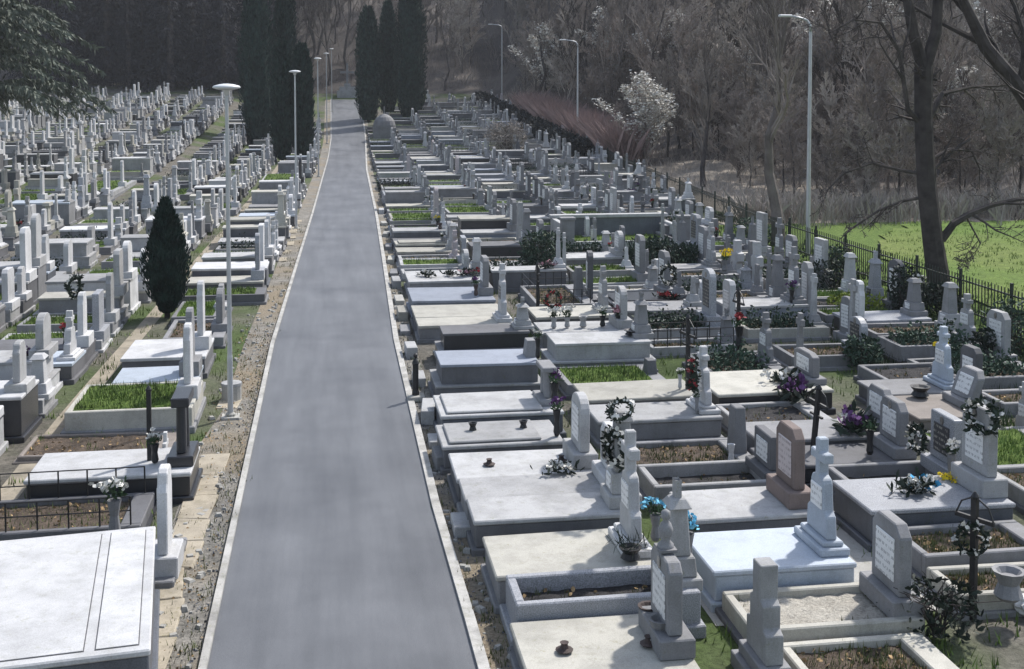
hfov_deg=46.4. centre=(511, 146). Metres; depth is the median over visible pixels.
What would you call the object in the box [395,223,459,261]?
grave
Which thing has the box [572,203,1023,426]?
rank grass
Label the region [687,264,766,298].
grave
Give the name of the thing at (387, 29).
cypress
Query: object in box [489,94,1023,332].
metal fence
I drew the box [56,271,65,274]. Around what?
grave
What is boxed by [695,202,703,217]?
grave
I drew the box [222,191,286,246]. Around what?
grave
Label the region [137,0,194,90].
spruce
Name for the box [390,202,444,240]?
grave
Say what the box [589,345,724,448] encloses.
grave
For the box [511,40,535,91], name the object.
bare shrub
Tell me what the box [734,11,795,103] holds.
bare tree
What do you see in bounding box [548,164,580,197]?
grave
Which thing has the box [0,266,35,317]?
grave
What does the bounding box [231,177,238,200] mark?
grave
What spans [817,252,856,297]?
grave
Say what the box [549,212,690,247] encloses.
family tomb
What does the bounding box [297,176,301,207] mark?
grave
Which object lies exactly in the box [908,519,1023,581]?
grave
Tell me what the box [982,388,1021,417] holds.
grave
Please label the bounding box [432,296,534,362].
grave
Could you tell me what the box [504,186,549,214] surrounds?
grave
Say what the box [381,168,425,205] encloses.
grave
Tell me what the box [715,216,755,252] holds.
grave
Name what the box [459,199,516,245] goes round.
grave
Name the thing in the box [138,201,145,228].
grave
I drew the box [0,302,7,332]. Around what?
grave
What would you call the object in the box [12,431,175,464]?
grave
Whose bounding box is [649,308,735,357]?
grave
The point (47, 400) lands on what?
grave
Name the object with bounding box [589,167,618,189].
grave
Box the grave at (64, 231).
[59,205,129,237]
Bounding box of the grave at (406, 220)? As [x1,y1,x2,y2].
[388,186,438,229]
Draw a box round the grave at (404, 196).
[384,175,426,209]
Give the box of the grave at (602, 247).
[546,231,611,252]
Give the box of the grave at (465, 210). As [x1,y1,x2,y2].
[445,185,491,216]
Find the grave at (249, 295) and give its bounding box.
[177,285,268,306]
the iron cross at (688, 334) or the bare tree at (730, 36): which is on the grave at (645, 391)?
the iron cross at (688, 334)
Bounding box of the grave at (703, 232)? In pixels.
[650,225,708,263]
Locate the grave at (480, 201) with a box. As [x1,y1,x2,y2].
[445,188,484,206]
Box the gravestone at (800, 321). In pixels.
[796,312,804,347]
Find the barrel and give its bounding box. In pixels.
[221,380,241,400]
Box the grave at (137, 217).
[77,190,142,230]
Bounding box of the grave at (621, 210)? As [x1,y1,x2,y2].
[618,207,624,212]
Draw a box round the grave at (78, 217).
[72,181,81,221]
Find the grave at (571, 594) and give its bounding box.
[499,477,705,645]
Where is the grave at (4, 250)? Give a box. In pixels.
[0,226,9,260]
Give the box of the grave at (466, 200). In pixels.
[439,177,483,203]
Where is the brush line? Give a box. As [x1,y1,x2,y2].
[716,182,1023,229]
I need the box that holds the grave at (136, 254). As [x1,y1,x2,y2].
[108,252,139,257]
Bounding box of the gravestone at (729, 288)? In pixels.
[723,279,735,334]
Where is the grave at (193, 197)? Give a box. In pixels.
[187,166,232,205]
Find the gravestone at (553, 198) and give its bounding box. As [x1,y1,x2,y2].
[552,189,554,208]
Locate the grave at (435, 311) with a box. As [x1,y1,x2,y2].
[410,304,497,331]
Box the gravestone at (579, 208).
[577,203,582,213]
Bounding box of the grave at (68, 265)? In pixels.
[2,240,76,273]
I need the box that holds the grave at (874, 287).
[817,250,886,308]
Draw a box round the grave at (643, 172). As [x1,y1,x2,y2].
[622,159,645,188]
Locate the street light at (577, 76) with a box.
[559,39,578,129]
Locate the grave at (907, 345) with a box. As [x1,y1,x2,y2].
[877,293,980,362]
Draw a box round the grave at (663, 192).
[643,179,667,196]
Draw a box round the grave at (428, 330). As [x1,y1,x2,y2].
[414,263,512,342]
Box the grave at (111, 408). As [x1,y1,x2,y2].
[60,322,205,433]
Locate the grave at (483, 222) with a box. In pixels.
[457,190,512,243]
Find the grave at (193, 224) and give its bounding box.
[187,201,199,244]
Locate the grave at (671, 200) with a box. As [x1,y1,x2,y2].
[665,187,675,214]
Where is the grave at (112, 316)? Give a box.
[17,272,122,336]
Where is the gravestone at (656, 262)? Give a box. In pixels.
[654,259,657,274]
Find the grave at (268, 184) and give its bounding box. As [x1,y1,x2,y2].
[259,158,301,199]
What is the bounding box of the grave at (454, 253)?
[396,230,458,265]
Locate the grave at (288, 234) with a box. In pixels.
[283,193,290,237]
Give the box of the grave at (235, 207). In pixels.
[190,175,241,215]
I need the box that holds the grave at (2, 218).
[0,212,5,221]
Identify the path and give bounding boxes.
[701,524,942,625]
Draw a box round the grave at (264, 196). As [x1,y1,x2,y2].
[251,170,294,203]
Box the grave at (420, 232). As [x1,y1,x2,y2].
[391,207,445,245]
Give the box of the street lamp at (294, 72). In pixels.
[289,70,300,228]
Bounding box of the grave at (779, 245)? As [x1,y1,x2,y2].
[717,217,784,266]
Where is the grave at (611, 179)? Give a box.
[584,172,612,186]
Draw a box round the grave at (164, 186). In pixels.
[119,176,165,204]
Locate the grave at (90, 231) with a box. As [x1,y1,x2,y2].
[87,225,100,258]
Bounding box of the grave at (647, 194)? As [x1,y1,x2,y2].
[623,177,650,205]
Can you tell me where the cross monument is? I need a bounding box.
[337,63,357,97]
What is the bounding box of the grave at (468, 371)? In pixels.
[427,337,539,397]
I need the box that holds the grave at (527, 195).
[486,171,531,203]
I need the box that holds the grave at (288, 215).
[286,195,291,229]
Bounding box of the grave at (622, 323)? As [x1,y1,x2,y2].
[534,285,632,351]
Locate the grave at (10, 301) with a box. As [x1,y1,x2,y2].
[0,267,22,326]
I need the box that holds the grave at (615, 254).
[566,231,624,265]
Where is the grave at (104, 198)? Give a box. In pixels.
[71,168,111,205]
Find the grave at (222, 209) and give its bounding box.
[218,188,225,220]
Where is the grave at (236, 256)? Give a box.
[201,219,274,273]
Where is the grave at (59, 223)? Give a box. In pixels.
[3,193,64,229]
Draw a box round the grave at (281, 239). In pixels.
[218,236,285,251]
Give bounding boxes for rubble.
[159,289,509,668]
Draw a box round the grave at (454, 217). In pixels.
[446,191,499,220]
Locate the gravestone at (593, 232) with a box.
[590,225,596,239]
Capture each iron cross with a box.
[145,385,151,460]
[534,262,540,306]
[679,314,696,388]
[732,287,744,350]
[807,384,828,449]
[955,491,994,621]
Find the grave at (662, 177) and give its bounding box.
[658,175,666,190]
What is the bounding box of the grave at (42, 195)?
[0,170,57,206]
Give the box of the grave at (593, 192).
[588,187,595,203]
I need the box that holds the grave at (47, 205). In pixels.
[0,202,55,232]
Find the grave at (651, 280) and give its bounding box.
[584,259,657,293]
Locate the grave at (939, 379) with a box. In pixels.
[855,326,953,405]
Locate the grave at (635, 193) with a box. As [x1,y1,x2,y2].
[602,175,644,201]
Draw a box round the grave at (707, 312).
[631,268,720,339]
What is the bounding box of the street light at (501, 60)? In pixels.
[488,24,502,94]
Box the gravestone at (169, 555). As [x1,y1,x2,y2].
[154,464,186,587]
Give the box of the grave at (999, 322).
[907,309,1017,367]
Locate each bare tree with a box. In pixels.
[293,6,306,42]
[294,0,311,43]
[299,0,320,42]
[299,0,337,85]
[303,0,324,63]
[315,0,322,54]
[333,0,345,43]
[335,0,376,69]
[336,0,341,26]
[373,0,397,35]
[421,0,438,33]
[434,0,468,48]
[434,2,462,90]
[435,0,442,42]
[439,0,480,72]
[440,0,485,66]
[495,0,539,66]
[503,20,531,80]
[517,9,549,90]
[525,0,562,94]
[527,0,544,81]
[544,1,587,103]
[545,39,582,93]
[549,0,587,69]
[551,0,597,102]
[563,0,596,104]
[563,32,614,107]
[566,0,602,60]
[571,0,613,58]
[589,0,631,117]
[597,0,658,110]
[601,0,650,83]
[613,0,681,139]
[621,20,684,106]
[626,0,672,102]
[629,0,656,91]
[638,0,720,148]
[645,0,691,20]
[672,0,735,102]
[674,13,719,67]
[675,48,726,128]
[676,9,732,186]
[701,0,774,159]
[709,0,751,109]
[712,0,729,23]
[713,47,750,139]
[718,0,804,245]
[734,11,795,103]
[739,0,797,114]
[741,0,783,36]
[745,0,790,166]
[754,25,817,98]
[769,0,799,57]
[769,0,806,100]
[782,16,835,131]
[790,78,841,176]
[791,0,798,12]
[794,0,848,95]
[795,0,1023,295]
[797,0,806,39]
[801,36,888,148]
[802,0,897,177]
[812,0,872,187]
[817,0,849,49]
[822,0,910,178]
[826,6,873,76]
[839,0,893,78]
[840,0,948,194]
[842,0,924,192]
[842,55,955,197]
[843,0,879,55]
[872,0,943,186]
[897,0,943,131]
[900,0,1023,110]
[907,0,962,92]
[908,0,965,129]
[908,3,982,178]
[927,1,961,49]
[928,0,959,38]
[928,2,958,141]
[938,7,977,127]
[944,0,994,99]
[950,0,1023,102]
[954,37,1006,170]
[959,49,1023,194]
[962,6,1019,144]
[975,0,994,15]
[980,0,1013,60]
[987,19,1011,103]
[992,0,1023,119]
[998,22,1023,157]
[1001,0,1023,178]
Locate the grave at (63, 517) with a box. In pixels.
[0,466,156,540]
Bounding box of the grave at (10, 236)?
[2,201,19,250]
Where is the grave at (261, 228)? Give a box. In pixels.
[258,223,267,260]
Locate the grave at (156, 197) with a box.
[150,183,158,215]
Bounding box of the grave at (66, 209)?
[8,182,76,225]
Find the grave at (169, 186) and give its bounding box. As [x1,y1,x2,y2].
[121,178,174,205]
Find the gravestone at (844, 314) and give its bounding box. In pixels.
[833,296,849,341]
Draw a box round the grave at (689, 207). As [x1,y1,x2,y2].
[664,200,692,221]
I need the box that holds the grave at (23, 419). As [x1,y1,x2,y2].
[0,339,42,443]
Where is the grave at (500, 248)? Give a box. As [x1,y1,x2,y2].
[467,208,532,261]
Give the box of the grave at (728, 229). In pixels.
[716,206,734,241]
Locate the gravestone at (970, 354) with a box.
[960,344,985,398]
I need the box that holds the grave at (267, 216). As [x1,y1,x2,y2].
[209,214,274,265]
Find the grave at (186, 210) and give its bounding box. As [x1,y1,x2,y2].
[173,188,219,227]
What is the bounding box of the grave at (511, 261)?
[489,238,544,265]
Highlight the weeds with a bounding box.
[163,224,509,668]
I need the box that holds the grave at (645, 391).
[572,379,693,404]
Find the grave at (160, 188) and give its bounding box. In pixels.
[113,179,161,208]
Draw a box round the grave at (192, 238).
[148,214,197,250]
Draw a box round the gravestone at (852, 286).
[840,278,856,340]
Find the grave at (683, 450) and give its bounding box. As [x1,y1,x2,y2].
[636,403,750,471]
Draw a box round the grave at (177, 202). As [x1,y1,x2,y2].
[125,176,180,205]
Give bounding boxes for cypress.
[138,195,191,317]
[235,0,274,143]
[267,37,293,160]
[271,0,297,67]
[290,41,316,155]
[354,4,383,121]
[378,0,397,113]
[389,0,428,116]
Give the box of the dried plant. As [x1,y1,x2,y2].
[889,570,1000,644]
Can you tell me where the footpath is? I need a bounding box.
[155,220,301,668]
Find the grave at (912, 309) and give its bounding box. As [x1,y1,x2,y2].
[831,278,931,331]
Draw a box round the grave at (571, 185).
[569,170,574,189]
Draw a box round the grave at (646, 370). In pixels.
[553,357,664,399]
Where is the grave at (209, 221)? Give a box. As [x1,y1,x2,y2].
[203,199,213,234]
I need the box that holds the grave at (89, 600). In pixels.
[0,526,159,668]
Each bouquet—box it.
[16,219,23,225]
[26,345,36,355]
[414,269,436,277]
[439,269,456,275]
[457,267,472,275]
[463,265,493,276]
[530,459,584,474]
[539,259,557,268]
[652,290,685,299]
[760,367,801,383]
[772,367,816,404]
[830,400,877,436]
[833,405,866,432]
[886,466,937,497]
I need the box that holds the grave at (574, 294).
[518,266,594,306]
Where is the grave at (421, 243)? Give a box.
[393,221,450,255]
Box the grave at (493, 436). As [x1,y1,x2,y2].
[435,419,562,475]
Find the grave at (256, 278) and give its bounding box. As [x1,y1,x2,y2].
[187,233,265,288]
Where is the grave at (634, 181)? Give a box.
[631,177,637,189]
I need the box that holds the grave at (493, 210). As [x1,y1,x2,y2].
[448,199,495,222]
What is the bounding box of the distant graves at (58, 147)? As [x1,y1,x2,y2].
[0,82,321,200]
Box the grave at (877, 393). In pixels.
[746,383,891,454]
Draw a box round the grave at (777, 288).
[765,254,785,297]
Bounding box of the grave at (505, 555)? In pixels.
[480,429,651,613]
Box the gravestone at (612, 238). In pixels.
[610,233,614,246]
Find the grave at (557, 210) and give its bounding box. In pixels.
[530,206,560,231]
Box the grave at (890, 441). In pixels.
[750,395,916,488]
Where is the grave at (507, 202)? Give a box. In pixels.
[456,197,509,234]
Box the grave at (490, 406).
[433,360,566,438]
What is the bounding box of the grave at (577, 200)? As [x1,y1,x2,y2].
[548,182,588,203]
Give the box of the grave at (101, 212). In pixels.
[90,174,152,219]
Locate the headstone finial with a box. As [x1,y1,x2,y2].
[654,509,677,553]
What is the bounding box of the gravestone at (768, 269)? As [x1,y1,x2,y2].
[764,248,771,294]
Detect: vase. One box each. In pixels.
[59,322,65,344]
[88,476,128,529]
[146,427,162,462]
[433,215,440,225]
[440,231,445,241]
[468,421,476,430]
[471,276,479,295]
[519,419,527,428]
[531,328,542,358]
[545,306,560,327]
[548,367,564,398]
[549,396,565,435]
[560,304,575,327]
[579,316,586,326]
[594,305,607,326]
[605,524,646,561]
[611,304,620,318]
[624,328,634,335]
[638,600,652,611]
[640,496,665,541]
[648,612,664,641]
[676,367,684,388]
[688,510,699,553]
[692,390,701,412]
[714,227,719,236]
[719,248,733,270]
[727,443,734,459]
[731,312,746,348]
[785,280,797,302]
[861,417,879,454]
[910,384,930,397]
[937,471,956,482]
[942,437,960,474]
[948,318,954,324]
[991,564,1023,602]
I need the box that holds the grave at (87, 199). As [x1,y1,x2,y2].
[77,172,92,214]
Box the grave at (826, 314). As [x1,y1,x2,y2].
[817,259,904,326]
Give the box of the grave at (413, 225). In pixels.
[389,196,446,235]
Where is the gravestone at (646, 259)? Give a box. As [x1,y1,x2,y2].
[645,249,648,271]
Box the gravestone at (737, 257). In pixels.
[731,240,743,278]
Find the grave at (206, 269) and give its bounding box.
[191,261,270,287]
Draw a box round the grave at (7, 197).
[0,189,11,219]
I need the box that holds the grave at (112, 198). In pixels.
[64,171,114,201]
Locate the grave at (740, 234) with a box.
[715,225,746,245]
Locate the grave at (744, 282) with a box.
[681,261,753,292]
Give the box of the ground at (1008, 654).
[0,0,1023,668]
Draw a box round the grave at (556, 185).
[531,169,564,188]
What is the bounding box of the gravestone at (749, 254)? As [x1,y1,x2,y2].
[746,240,754,279]
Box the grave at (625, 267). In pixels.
[566,247,633,283]
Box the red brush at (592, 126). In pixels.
[502,88,658,164]
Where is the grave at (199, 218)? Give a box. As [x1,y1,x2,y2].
[145,191,206,238]
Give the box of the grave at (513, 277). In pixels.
[489,227,566,292]
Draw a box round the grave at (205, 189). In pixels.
[194,170,242,201]
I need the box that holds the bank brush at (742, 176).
[507,0,1023,223]
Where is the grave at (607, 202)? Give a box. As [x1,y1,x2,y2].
[564,189,609,213]
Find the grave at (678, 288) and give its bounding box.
[608,270,686,307]
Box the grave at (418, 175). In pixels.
[381,165,420,196]
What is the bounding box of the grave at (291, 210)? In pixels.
[239,194,294,226]
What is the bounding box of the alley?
[1,160,284,499]
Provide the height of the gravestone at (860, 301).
1.662 m
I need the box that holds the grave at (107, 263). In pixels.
[101,256,139,269]
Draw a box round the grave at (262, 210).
[244,177,294,212]
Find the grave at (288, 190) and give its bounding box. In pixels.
[244,181,289,212]
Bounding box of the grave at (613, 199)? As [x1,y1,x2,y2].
[582,187,616,213]
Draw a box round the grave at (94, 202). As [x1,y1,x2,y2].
[49,179,98,210]
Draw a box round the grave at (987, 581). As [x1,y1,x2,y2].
[920,562,1023,620]
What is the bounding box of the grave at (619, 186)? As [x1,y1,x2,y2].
[589,174,623,193]
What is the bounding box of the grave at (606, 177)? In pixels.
[580,171,608,187]
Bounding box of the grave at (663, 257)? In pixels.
[595,250,672,301]
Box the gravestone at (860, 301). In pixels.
[846,280,864,332]
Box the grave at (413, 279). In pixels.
[404,237,481,295]
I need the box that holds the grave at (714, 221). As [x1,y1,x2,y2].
[665,218,721,241]
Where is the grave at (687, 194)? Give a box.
[658,178,695,210]
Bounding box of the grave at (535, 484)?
[456,421,612,519]
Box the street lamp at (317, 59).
[314,58,320,176]
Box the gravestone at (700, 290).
[698,279,701,300]
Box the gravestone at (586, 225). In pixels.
[582,216,589,236]
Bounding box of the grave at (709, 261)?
[649,222,721,269]
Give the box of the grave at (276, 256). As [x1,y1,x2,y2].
[217,221,279,261]
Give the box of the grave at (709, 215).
[656,207,713,235]
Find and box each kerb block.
[379,208,383,213]
[380,221,386,225]
[382,231,389,236]
[385,243,391,249]
[387,255,394,263]
[390,268,397,276]
[391,276,400,288]
[394,294,404,304]
[396,305,407,320]
[400,324,410,335]
[404,341,417,358]
[412,370,425,387]
[421,398,434,424]
[428,433,436,448]
[432,445,443,470]
[450,512,469,537]
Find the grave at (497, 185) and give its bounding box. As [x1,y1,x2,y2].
[481,166,518,192]
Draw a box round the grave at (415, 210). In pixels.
[385,195,432,217]
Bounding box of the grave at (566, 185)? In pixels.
[531,166,568,193]
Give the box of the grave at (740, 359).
[682,312,782,371]
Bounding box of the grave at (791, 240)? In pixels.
[743,234,801,274]
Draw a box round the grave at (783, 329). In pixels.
[740,273,831,342]
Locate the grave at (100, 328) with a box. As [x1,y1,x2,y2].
[1,289,112,352]
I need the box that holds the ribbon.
[908,473,941,489]
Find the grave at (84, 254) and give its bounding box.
[10,238,98,268]
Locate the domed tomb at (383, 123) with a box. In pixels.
[373,106,395,138]
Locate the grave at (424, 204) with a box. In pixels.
[385,180,429,213]
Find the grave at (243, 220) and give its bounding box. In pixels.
[225,185,284,224]
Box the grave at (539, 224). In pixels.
[488,219,543,260]
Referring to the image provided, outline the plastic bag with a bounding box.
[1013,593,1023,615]
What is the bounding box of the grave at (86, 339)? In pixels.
[0,291,97,365]
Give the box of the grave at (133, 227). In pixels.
[72,200,138,233]
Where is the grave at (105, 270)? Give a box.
[86,267,139,274]
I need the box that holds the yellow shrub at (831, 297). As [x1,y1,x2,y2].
[825,289,885,310]
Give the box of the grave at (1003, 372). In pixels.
[930,336,1023,389]
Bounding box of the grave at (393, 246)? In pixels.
[392,220,450,251]
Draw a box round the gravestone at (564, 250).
[562,232,568,282]
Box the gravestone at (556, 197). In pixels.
[555,190,557,205]
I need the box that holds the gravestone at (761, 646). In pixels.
[731,557,791,668]
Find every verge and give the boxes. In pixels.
[166,100,329,668]
[364,120,512,668]
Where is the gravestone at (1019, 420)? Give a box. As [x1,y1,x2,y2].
[1010,381,1023,426]
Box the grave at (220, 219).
[217,197,223,223]
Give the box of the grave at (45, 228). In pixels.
[41,209,52,235]
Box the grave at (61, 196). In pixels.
[51,172,100,206]
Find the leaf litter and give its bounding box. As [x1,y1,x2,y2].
[164,328,272,668]
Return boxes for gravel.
[170,325,508,667]
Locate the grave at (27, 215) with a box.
[0,196,30,234]
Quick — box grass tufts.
[0,194,1020,668]
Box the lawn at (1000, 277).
[879,220,1023,313]
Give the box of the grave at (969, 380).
[895,365,984,439]
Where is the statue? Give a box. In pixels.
[162,431,168,447]
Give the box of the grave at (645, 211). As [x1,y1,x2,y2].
[625,211,660,212]
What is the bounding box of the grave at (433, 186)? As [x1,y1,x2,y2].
[429,162,470,197]
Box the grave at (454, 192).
[438,163,476,197]
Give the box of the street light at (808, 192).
[778,14,811,254]
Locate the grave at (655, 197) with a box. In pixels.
[623,190,660,210]
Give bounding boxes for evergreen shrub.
[504,229,568,265]
[622,235,682,268]
[675,241,699,263]
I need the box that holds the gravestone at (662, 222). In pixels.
[660,203,664,238]
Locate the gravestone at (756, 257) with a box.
[751,241,763,286]
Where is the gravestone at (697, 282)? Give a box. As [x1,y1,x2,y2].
[694,276,698,293]
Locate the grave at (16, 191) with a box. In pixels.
[0,180,20,209]
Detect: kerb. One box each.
[198,99,330,668]
[363,120,489,668]
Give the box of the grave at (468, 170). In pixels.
[430,169,469,194]
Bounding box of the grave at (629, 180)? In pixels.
[589,174,632,198]
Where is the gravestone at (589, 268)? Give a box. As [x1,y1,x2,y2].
[585,250,596,302]
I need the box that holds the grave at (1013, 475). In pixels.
[997,465,1023,514]
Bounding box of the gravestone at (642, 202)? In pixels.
[640,196,644,212]
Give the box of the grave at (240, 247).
[215,220,282,256]
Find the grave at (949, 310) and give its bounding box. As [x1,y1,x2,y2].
[867,282,959,338]
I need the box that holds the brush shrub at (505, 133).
[483,117,529,149]
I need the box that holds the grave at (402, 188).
[384,186,419,189]
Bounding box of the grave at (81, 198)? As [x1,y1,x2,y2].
[77,177,88,218]
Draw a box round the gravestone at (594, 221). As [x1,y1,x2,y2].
[591,217,597,240]
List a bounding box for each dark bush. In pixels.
[734,217,774,242]
[809,243,853,276]
[812,256,887,289]
[841,333,884,370]
[880,263,922,309]
[921,280,961,317]
[949,341,987,367]
[968,325,1014,361]
[980,293,1023,355]
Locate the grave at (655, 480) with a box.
[637,425,775,512]
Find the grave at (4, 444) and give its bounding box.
[0,405,8,455]
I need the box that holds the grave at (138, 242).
[120,213,189,255]
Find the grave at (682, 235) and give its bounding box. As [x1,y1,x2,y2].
[626,213,686,259]
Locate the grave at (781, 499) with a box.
[669,420,810,532]
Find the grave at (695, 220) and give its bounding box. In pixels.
[633,213,700,263]
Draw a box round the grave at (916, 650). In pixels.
[783,632,958,668]
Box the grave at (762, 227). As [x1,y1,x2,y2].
[716,211,771,260]
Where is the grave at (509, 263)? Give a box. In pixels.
[490,246,552,266]
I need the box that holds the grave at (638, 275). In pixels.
[583,234,647,291]
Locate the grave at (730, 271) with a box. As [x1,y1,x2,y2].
[670,235,738,287]
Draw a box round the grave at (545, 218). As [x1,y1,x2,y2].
[530,195,553,222]
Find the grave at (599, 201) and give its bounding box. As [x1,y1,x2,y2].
[561,190,602,213]
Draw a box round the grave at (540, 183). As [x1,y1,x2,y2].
[498,179,543,214]
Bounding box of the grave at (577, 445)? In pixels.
[447,391,597,507]
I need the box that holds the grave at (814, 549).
[692,436,856,612]
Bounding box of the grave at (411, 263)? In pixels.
[397,235,469,273]
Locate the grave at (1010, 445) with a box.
[914,422,1023,465]
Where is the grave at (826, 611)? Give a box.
[715,510,930,645]
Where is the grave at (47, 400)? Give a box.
[29,352,57,417]
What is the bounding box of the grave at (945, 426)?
[828,408,961,500]
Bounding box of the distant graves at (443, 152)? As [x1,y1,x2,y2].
[366,89,641,193]
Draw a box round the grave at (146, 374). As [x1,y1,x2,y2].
[112,307,205,392]
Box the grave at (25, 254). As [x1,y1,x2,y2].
[0,226,38,304]
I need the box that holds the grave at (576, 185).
[574,171,579,196]
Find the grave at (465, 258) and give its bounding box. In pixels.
[398,249,469,280]
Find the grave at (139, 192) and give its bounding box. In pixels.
[128,165,180,202]
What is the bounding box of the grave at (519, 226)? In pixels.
[466,202,522,248]
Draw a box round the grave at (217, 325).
[162,288,232,348]
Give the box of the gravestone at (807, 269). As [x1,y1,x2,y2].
[801,261,813,313]
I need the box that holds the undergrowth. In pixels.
[0,0,540,89]
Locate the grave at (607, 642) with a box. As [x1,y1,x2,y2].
[507,545,699,668]
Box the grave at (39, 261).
[0,213,46,296]
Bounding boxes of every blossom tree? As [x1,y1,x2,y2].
[508,21,564,95]
[574,5,640,95]
[591,69,678,165]
[632,9,700,98]
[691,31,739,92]
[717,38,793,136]
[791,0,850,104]
[854,0,923,47]
[901,54,992,166]
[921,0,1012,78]
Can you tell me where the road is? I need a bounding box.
[207,99,477,668]
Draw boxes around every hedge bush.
[475,92,488,100]
[475,94,494,103]
[484,97,498,103]
[487,99,504,107]
[492,101,508,111]
[493,102,511,112]
[499,104,516,112]
[501,105,518,114]
[508,108,523,120]
[509,110,528,119]
[517,113,532,126]
[520,116,542,128]
[525,117,547,125]
[531,121,551,137]
[534,123,559,140]
[541,125,568,142]
[549,129,574,144]
[561,133,583,150]
[566,136,595,156]
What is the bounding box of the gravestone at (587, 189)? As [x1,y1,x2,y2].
[585,184,590,200]
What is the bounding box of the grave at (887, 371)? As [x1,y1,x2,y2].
[853,362,955,380]
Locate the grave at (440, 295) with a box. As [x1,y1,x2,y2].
[406,255,495,317]
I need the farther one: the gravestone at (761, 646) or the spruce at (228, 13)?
the spruce at (228, 13)
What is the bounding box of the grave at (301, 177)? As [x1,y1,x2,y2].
[298,157,304,198]
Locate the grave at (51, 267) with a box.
[41,234,56,286]
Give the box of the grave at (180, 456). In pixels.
[23,387,202,503]
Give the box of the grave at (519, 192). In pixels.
[484,162,524,202]
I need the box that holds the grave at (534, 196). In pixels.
[497,175,537,203]
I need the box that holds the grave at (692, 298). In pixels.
[612,276,701,320]
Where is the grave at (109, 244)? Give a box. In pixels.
[95,203,120,254]
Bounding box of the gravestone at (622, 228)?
[619,225,624,245]
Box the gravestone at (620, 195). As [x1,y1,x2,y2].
[619,192,621,206]
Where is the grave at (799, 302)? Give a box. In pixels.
[716,246,808,318]
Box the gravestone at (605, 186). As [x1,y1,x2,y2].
[603,183,607,199]
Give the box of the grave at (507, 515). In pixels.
[466,408,641,556]
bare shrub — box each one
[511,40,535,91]
[526,39,548,77]
[542,57,558,93]
[544,31,576,100]
[566,87,589,108]
[579,67,618,116]
[590,52,638,113]
[594,55,626,116]
[605,80,662,155]
[612,80,639,121]
[625,0,649,68]
[634,68,661,146]
[637,49,686,156]
[643,0,673,73]
[653,41,681,107]
[658,68,684,130]
[662,60,712,150]
[666,0,698,28]
[678,50,736,163]
[692,0,713,22]
[697,80,735,158]
[697,84,763,182]
[711,80,764,177]
[715,50,746,121]
[717,6,752,49]
[724,23,761,68]
[726,101,762,187]
[745,101,780,173]
[746,70,766,120]
[751,46,806,159]
[751,82,825,195]
[764,97,836,195]
[790,100,840,188]
[791,96,819,186]
[794,118,858,210]
[796,0,816,30]
[806,71,868,195]
[814,35,843,78]
[819,66,843,126]
[824,72,870,162]
[836,133,856,174]
[840,106,890,196]
[840,107,897,194]
[841,43,910,194]
[868,64,934,193]
[913,119,942,154]
[933,91,995,196]
[934,114,966,158]
[935,120,970,192]
[946,75,1023,186]
[947,8,970,110]
[947,109,1002,190]
[958,52,1018,190]
[968,51,1023,193]
[995,87,1023,171]
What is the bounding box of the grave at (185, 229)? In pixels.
[184,220,191,252]
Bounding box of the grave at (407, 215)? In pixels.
[387,193,438,221]
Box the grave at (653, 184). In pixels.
[651,172,655,189]
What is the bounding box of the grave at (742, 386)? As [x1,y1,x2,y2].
[710,347,835,414]
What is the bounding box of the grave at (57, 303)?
[32,248,130,324]
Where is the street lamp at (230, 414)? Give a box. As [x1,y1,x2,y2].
[212,84,240,420]
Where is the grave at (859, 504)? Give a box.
[832,402,1015,551]
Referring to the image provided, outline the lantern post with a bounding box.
[407,353,424,401]
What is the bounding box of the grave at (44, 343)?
[0,312,62,394]
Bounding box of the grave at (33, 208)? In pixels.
[30,204,41,237]
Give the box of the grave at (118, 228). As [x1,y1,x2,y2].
[56,217,122,244]
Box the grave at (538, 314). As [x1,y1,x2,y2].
[528,266,613,336]
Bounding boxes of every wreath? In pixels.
[63,272,84,299]
[543,289,562,307]
[600,424,623,472]
[605,396,635,423]
[658,261,677,285]
[683,357,702,392]
[904,421,928,455]
[911,270,928,295]
[951,519,991,560]
[960,394,1004,436]
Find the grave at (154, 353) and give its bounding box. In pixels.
[120,280,215,378]
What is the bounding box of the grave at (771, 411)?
[715,401,831,434]
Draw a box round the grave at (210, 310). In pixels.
[168,283,232,328]
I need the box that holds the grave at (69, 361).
[53,310,88,384]
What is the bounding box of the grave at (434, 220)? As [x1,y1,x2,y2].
[388,208,438,231]
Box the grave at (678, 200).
[664,194,682,219]
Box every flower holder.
[483,458,494,465]
[555,640,572,653]
[556,454,566,462]
[640,634,652,647]
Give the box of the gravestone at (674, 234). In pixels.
[671,220,676,244]
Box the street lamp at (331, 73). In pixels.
[330,48,332,111]
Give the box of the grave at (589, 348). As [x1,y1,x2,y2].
[538,291,657,371]
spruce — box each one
[0,0,115,121]
[3,0,47,78]
[4,0,49,86]
[27,0,79,90]
[32,0,76,56]
[33,0,102,89]
[56,0,100,78]
[56,2,91,76]
[72,1,101,60]
[107,0,149,89]
[136,0,200,92]
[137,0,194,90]
[174,0,215,89]
[196,0,241,93]
[203,1,240,88]
[266,0,275,89]
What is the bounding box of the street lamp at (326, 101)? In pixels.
[323,53,328,143]
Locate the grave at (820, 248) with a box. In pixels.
[762,237,833,289]
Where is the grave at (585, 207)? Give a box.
[558,178,604,210]
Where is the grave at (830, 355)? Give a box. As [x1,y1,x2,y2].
[772,316,873,370]
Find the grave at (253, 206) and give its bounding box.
[248,185,294,208]
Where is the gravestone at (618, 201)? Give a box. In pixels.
[617,194,622,212]
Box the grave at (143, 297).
[138,248,151,303]
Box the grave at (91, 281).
[45,241,140,314]
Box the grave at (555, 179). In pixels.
[531,158,559,183]
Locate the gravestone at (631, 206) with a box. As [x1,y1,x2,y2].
[629,196,633,212]

